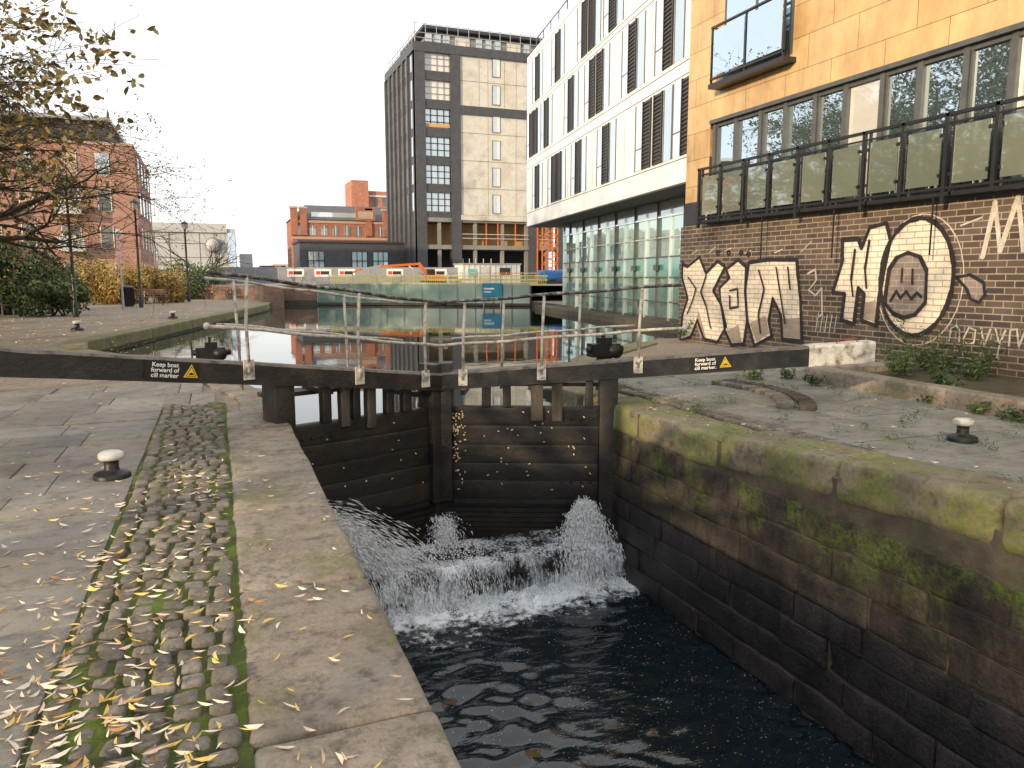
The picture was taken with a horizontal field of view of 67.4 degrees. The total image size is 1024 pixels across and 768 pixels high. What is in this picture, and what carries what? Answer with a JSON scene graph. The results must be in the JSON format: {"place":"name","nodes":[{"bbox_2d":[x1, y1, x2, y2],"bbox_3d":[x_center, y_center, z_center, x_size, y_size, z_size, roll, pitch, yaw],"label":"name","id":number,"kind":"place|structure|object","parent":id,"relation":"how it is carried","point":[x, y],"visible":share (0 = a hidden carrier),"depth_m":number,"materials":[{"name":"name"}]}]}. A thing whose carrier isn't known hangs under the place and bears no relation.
{"place":"outdoors","nodes":[
{"label":"outdoors","id":0,"kind":"place"},
{"bbox_2d":[0,383,214,767],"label":"towpath paving","id":1,"kind":"structure","parent":0,"point":[38,424],"depth_m":5.31,"materials":[{"name":"stone paving slabs"}]},
{"bbox_2d":[93,449,131,481],"bbox_3d":[-3.112,0.625,5.966,0.270,0.220,0.270,-3,8,-21],"label":"mooring bollard","id":2,"kind":"object","parent":1,"relation":"on","point":[112,470],"visible":1,"depth_m":5.91,"materials":[{"name":"black metal"}]},
{"bbox_2d":[193,336,230,359],"bbox_3d":[-4.562,-0.368,11.699,0.540,0.710,0.280,-3,8,-21],"label":"paddle gear","id":3,"kind":"object","parent":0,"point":[211,350],"visible":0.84,"depth_m":11.59,"materials":[{"name":"black metal"}]},
{"bbox_2d":[0,0,574,269],"label":"sky","id":4,"kind":"structure","parent":0,"point":[286,97],"materials":[{"name":"white"}]},
{"bbox_2d":[286,205,386,266],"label":"victorian brick building","id":5,"kind":"structure","parent":0,"point":[329,223],"depth_m":120.67,"materials":[{"name":"brick"}]},
{"bbox_2d":[291,240,403,266],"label":"dark low building","id":6,"kind":"structure","parent":0,"point":[317,253],"depth_m":93.92,"materials":[{"name":"grey brick"}]},
{"bbox_2d":[345,180,386,207],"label":"brick apartment tower","id":7,"kind":"structure","parent":0,"point":[358,193],"depth_m":146.52,"materials":[{"name":"red brick"}]},
{"bbox_2d":[175,281,562,307],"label":"terrace ground","id":8,"kind":"structure","parent":0,"point":[276,297],"depth_m":53.81,"materials":[{"name":"brown brick"}]},
{"bbox_2d":[210,267,457,283],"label":"site hoarding","id":9,"kind":"object","parent":8,"relation":"on","point":[311,275],"visible":0.74,"depth_m":68.86,"materials":[{"name":"white metal"}]},
{"bbox_2d":[353,262,445,282],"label":"excavator","id":10,"kind":"object","parent":8,"relation":"on","point":[428,271],"visible":0.73,"depth_m":65.75,"materials":[{"name":"orange paint"}]},
{"bbox_2d":[328,274,547,284],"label":"yellow safety barrier","id":11,"kind":"object","parent":8,"relation":"on","point":[448,279],"visible":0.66,"depth_m":55.56,"materials":[{"name":"metal"}]},
{"bbox_2d":[447,272,539,283],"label":"crowd barrier","id":12,"kind":"object","parent":8,"relation":"on","point":[535,273],"visible":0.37,"depth_m":64.43,"materials":[{"name":"white paint"}]},
{"bbox_2d":[537,227,557,270],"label":"construction hoist","id":13,"kind":"object","parent":8,"relation":"on","point":[551,259],"visible":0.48,"depth_m":93.04,"materials":[{"name":"orange paint"}]},
{"bbox_2d":[537,269,562,283],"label":"tarpaulin covered plant","id":14,"kind":"object","parent":8,"relation":"on","point":[554,277],"visible":0.45,"depth_m":64.70,"materials":[{"name":"blue fabric"}]},
{"bbox_2d":[109,305,677,424],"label":"canal water","id":15,"kind":"structure","parent":0,"point":[406,324],"depth_m":23.08,"materials":[{"name":"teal liquid"}]},
{"bbox_2d":[384,16,562,281],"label":"dark tower building","id":16,"kind":"structure","parent":0,"point":[455,104],"depth_m":92.15,"materials":[{"name":"grey concrete"}]},
{"bbox_2d":[327,495,632,629],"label":"waterfall","id":17,"kind":"structure","parent":0,"point":[584,530],"depth_m":8.74,"materials":[{"name":"white liquid"}]},
{"bbox_2d":[453,263,521,282],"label":"site cabin","id":18,"kind":"object","parent":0,"point":[488,268],"visible":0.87,"depth_m":69.14,"materials":[{"name":"white metal"}]},
{"bbox_2d":[0,286,1004,714],"bbox_3d":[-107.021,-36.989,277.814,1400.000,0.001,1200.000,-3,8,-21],"label":"ground","id":19,"kind":"structure","parent":0,"point":[56,328],"depth_m":24.42,"materials":[{"name":"grey stone"}]},
{"bbox_2d":[0,294,15,315],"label":"park bench","id":20,"kind":"object","parent":19,"relation":"on","point":[2,309],"visible":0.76,"depth_m":31.25,"materials":[{"name":"brown wood"}]},
{"bbox_2d":[0,233,61,314],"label":"evergreen bush","id":21,"kind":"object","parent":19,"relation":"on","point":[7,295],"visible":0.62,"depth_m":32.70,"materials":[{"name":"green plant"}]},
{"bbox_2d":[0,0,71,216],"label":"autumn tree","id":22,"kind":"object","parent":19,"relation":"on","point":[31,2],"visible":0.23,"depth_m":34.84,"materials":[{"name":"brown plant"}]},
{"bbox_2d":[16,256,86,309],"bbox_3d":[-22.853,-5.008,38.032,3.269,2.784,3.132,-3,8,-21],"label":"evergreen bush","id":23,"kind":"object","parent":19,"relation":"on","point":[66,278],"visible":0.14,"depth_m":37.92,"materials":[{"name":"green plant"}]},
{"bbox_2d":[10,278,95,316],"bbox_3d":[-18.803,-3.539,31.595,3.032,1.669,2.363,-3,8,-21],"label":"evergreen bush","id":24,"kind":"object","parent":19,"relation":"on","point":[57,299],"visible":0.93,"depth_m":31.23,"materials":[{"name":"green plant"}]},
{"bbox_2d":[0,0,119,265],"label":"autumn tree","id":25,"kind":"object","parent":19,"relation":"on","point":[4,4],"visible":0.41,"depth_m":26.30,"materials":[{"name":"brown plant"}]},
{"bbox_2d":[59,176,78,316],"bbox_3d":[-17.094,-5.312,29.740,0.480,5.440,0.468,-3,8,-21],"label":"street lamp","id":26,"kind":"object","parent":19,"relation":"on","point":[75,310],"visible":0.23,"depth_m":29.87,"materials":[{"name":"black metal"}]},
{"bbox_2d":[32,246,106,300],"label":"evergreen bush","id":27,"kind":"object","parent":19,"relation":"on","point":[78,262],"visible":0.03,"depth_m":47.58,"materials":[{"name":"green plant"}]},
{"bbox_2d":[71,321,83,330],"bbox_3d":[-12.847,-1.731,22.689,0.351,0.286,0.351,-3,8,-21],"label":"mooring bollard","id":28,"kind":"object","parent":19,"relation":"on","point":[77,326],"visible":1,"depth_m":22.59,"materials":[{"name":"black metal"}]},
{"bbox_2d":[0,112,154,296],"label":"red brick apartments","id":29,"kind":"structure","parent":19,"relation":"on","point":[143,209],"depth_m":57.60,"materials":[{"name":"brick"}]},
{"bbox_2d":[0,0,158,237],"bbox_3d":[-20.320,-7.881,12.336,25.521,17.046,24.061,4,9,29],"label":"autumn tree","id":30,"kind":"object","parent":19,"relation":"on","point":[45,24],"visible":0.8,"depth_m":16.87,"materials":[{"name":"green plant"}]},
{"bbox_2d":[74,253,128,303],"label":"autumn shrub","id":31,"kind":"object","parent":19,"relation":"on","point":[103,289],"visible":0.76,"depth_m":44.83,"materials":[{"name":"yellow plant"}]},
{"bbox_2d":[0,12,236,314],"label":"autumn tree","id":32,"kind":"object","parent":19,"relation":"on","point":[20,207],"visible":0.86,"depth_m":18.53,"materials":[{"name":"brown plant"}]},
{"bbox_2d":[115,229,124,308],"bbox_3d":[-19.000,-5.558,37.293,0.320,3.850,0.320,-3,8,-21],"label":"globe lamp","id":33,"kind":"object","parent":19,"relation":"on","point":[122,292],"visible":0.86,"depth_m":37.29,"materials":[{"name":"black metal"}]},
{"bbox_2d":[120,285,134,306],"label":"litter bin","id":34,"kind":"object","parent":19,"relation":"on","point":[129,295],"visible":0.81,"depth_m":41.16,"materials":[{"name":"black metal"}]},
{"bbox_2d":[18,402,253,767],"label":"cobbled strip","id":35,"kind":"object","parent":19,"relation":"on","point":[209,439],"visible":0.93,"depth_m":3.38,"materials":[{"name":"stone"}]},
{"bbox_2d":[129,199,143,307],"bbox_3d":[-19.260,-6.720,39.517,0.480,5.540,0.468,-3,8,-21],"label":"street lamp","id":36,"kind":"object","parent":19,"relation":"on","point":[140,298],"visible":0.92,"depth_m":39.52,"materials":[{"name":"black metal"}]},
{"bbox_2d":[110,256,165,303],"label":"autumn shrub","id":37,"kind":"object","parent":19,"relation":"on","point":[130,277],"visible":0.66,"depth_m":46.26,"materials":[{"name":"yellow plant"}]},
{"bbox_2d":[138,289,169,304],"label":"park bench","id":38,"kind":"object","parent":19,"relation":"on","point":[162,292],"visible":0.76,"depth_m":44.12,"materials":[{"name":"brown wood"}]},
{"bbox_2d":[152,261,188,302],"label":"autumn shrub","id":39,"kind":"object","parent":19,"relation":"on","point":[175,295],"visible":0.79,"depth_m":47.68,"materials":[{"name":"yellow plant"}]},
{"bbox_2d":[168,311,177,318],"bbox_3d":[-12.910,-2.640,29.238,0.351,0.286,0.351,-3,8,-21],"label":"mooring bollard","id":40,"kind":"object","parent":19,"relation":"on","point":[172,316],"visible":1,"depth_m":29.16,"materials":[{"name":"black metal"}]},
{"bbox_2d":[181,221,190,301],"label":"street lamp","id":41,"kind":"object","parent":19,"relation":"on","point":[188,292],"visible":0.81,"depth_m":49.21,"materials":[{"name":"black metal"}]},
{"bbox_2d":[158,258,213,298],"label":"evergreen bush","id":42,"kind":"object","parent":19,"relation":"on","point":[201,281],"visible":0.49,"depth_m":55.53,"materials":[{"name":"green plant"}]},
{"bbox_2d":[152,222,236,287],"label":"grey rendered building","id":43,"kind":"structure","parent":19,"relation":"on","point":[196,253],"depth_m":111.27,"materials":[{"name":"paint"}]},
{"bbox_2d":[128,223,265,283],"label":"bare tree","id":44,"kind":"object","parent":19,"relation":"on","point":[219,259],"visible":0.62,"depth_m":60.00,"materials":[{"name":"brown plant"}]},
{"bbox_2d":[188,260,230,284],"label":"evergreen bush","id":45,"kind":"object","parent":19,"relation":"on","point":[217,282],"visible":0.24,"depth_m":57.88,"materials":[{"name":"green plant"}]},
{"bbox_2d":[208,286,232,299],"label":"park bench","id":46,"kind":"object","parent":19,"relation":"on","point":[212,290],"visible":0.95,"depth_m":54.55,"materials":[{"name":"brown wood"}]},
{"bbox_2d":[239,254,287,266],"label":"distant building","id":47,"kind":"structure","parent":19,"relation":"on","point":[249,259],"depth_m":130.94,"materials":[{"name":"grey concrete"}]},
{"bbox_2d":[317,282,529,305],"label":"glass panel fence","id":48,"kind":"object","parent":19,"relation":"on","point":[441,291],"visible":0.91,"depth_m":52.09,"materials":[{"name":"glass"},{"name":"galvanised steel"}]},
{"bbox_2d":[482,283,501,305],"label":"blue notice sign","id":49,"kind":"object","parent":48,"relation":"attached to","point":[490,290],"visible":0.81,"depth_m":51.18,"materials":[{"name":"blue metal"}]},
{"bbox_2d":[0,305,1009,767],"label":"fallen leaves","id":50,"kind":"object","parent":19,"relation":"on","point":[106,721],"visible":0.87,"depth_m":2.95,"materials":[{"name":"beige plant"}]},
{"bbox_2d":[104,300,1023,767],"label":"canal bank wall","id":51,"kind":"structure","parent":19,"relation":"on","point":[998,558],"depth_m":5.68,"materials":[{"name":"stone"}]},
{"bbox_2d":[59,302,270,350],"bbox_3d":[-12.924,-3.080,34.425,1.350,0.357,36.880,-1,8,-10],"label":"canal bank coping","id":52,"kind":"object","parent":51,"relation":"on","point":[110,340],"visible":0.78,"depth_m":23.32,"materials":[{"name":"stone"}]},
{"bbox_2d":[0,270,447,544],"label":"lock gate","id":53,"kind":"structure","parent":51,"relation":"attached to","point":[387,461],"depth_m":8.70,"materials":[{"name":"black wood"}]},
{"bbox_2d":[69,349,461,767],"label":"lock coping","id":54,"kind":"object","parent":51,"relation":"on","point":[375,723],"visible":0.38,"depth_m":3.32,"materials":[{"name":"stone"}]},
{"bbox_2d":[361,502,617,613],"bbox_3d":[-0.841,2.057,9.726,4.100,2.750,1.830,-3,8,-21],"label":"lock cill","id":55,"kind":"object","parent":51,"relation":"attached to","point":[511,544],"visible":0.04,"depth_m":9.20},
{"bbox_2d":[526,0,690,332],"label":"white office building","id":56,"kind":"structure","parent":19,"relation":"on","point":[607,115],"depth_m":32.24,"materials":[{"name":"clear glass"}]},
{"bbox_2d":[678,0,1023,377],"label":"apartment building","id":57,"kind":"structure","parent":19,"relation":"on","point":[823,127],"depth_m":13.81,"materials":[{"name":"brick"}]},
{"bbox_2d":[679,194,1023,357],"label":"graffiti","id":58,"kind":"object","parent":57,"relation":"attached to","point":[900,273],"visible":0.98,"depth_m":13.85,"materials":[{"name":"beige paint"}]},
{"bbox_2d":[586,332,623,389],"bbox_3d":[1.280,-0.293,10.612,0.540,0.860,0.280,-3,8,-21],"label":"paddle gear","id":59,"kind":"object","parent":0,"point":[603,347],"visible":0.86,"depth_m":10.49,"materials":[{"name":"black metal"}]},
{"bbox_2d":[384,576,878,767],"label":"lock water","id":60,"kind":"structure","parent":0,"point":[633,677],"depth_m":6.89,"materials":[{"name":"black liquid"}]},
{"bbox_2d":[610,432,1023,767],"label":"lock chamber wall","id":61,"kind":"structure","parent":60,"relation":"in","point":[751,580],"depth_m":6.16,"materials":[{"name":"stone"}]},
{"bbox_2d":[434,283,875,537],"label":"lock gate","id":62,"kind":"structure","parent":61,"relation":"attached to","point":[536,464],"depth_m":9.59,"materials":[{"name":"black wood"}]},
{"bbox_2d":[562,342,1023,552],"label":"lock coping","id":63,"kind":"object","parent":61,"relation":"on","point":[979,506],"visible":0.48,"depth_m":6.13,"materials":[{"name":"stone"}]},
{"bbox_2d":[618,367,1023,481],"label":"quay paving","id":64,"kind":"structure","parent":0,"point":[883,415],"depth_m":8.48,"materials":[{"name":"stone"}]},
{"bbox_2d":[711,378,816,411],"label":"gate quadrant kerb","id":65,"kind":"structure","parent":64,"relation":"on","point":[778,395],"depth_m":10.03,"materials":[{"name":"stone"}]},
{"bbox_2d":[618,316,1023,481],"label":"wall weeds","id":66,"kind":"object","parent":64,"relation":"on","point":[898,362],"depth_m":11.23,"materials":[{"name":"green plant"}]},
{"bbox_2d":[805,359,1023,421],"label":"planter kerb","id":67,"kind":"structure","parent":64,"relation":"on","point":[997,391],"depth_m":10.22,"materials":[{"name":"stone"}]},
{"bbox_2d":[946,417,978,443],"bbox_3d":[4.311,0.434,7.342,0.270,0.220,0.270,-3,8,-21],"label":"mooring bollard","id":68,"kind":"object","parent":64,"relation":"on","point":[963,424],"visible":0.97,"depth_m":7.29,"materials":[{"name":"black metal"}]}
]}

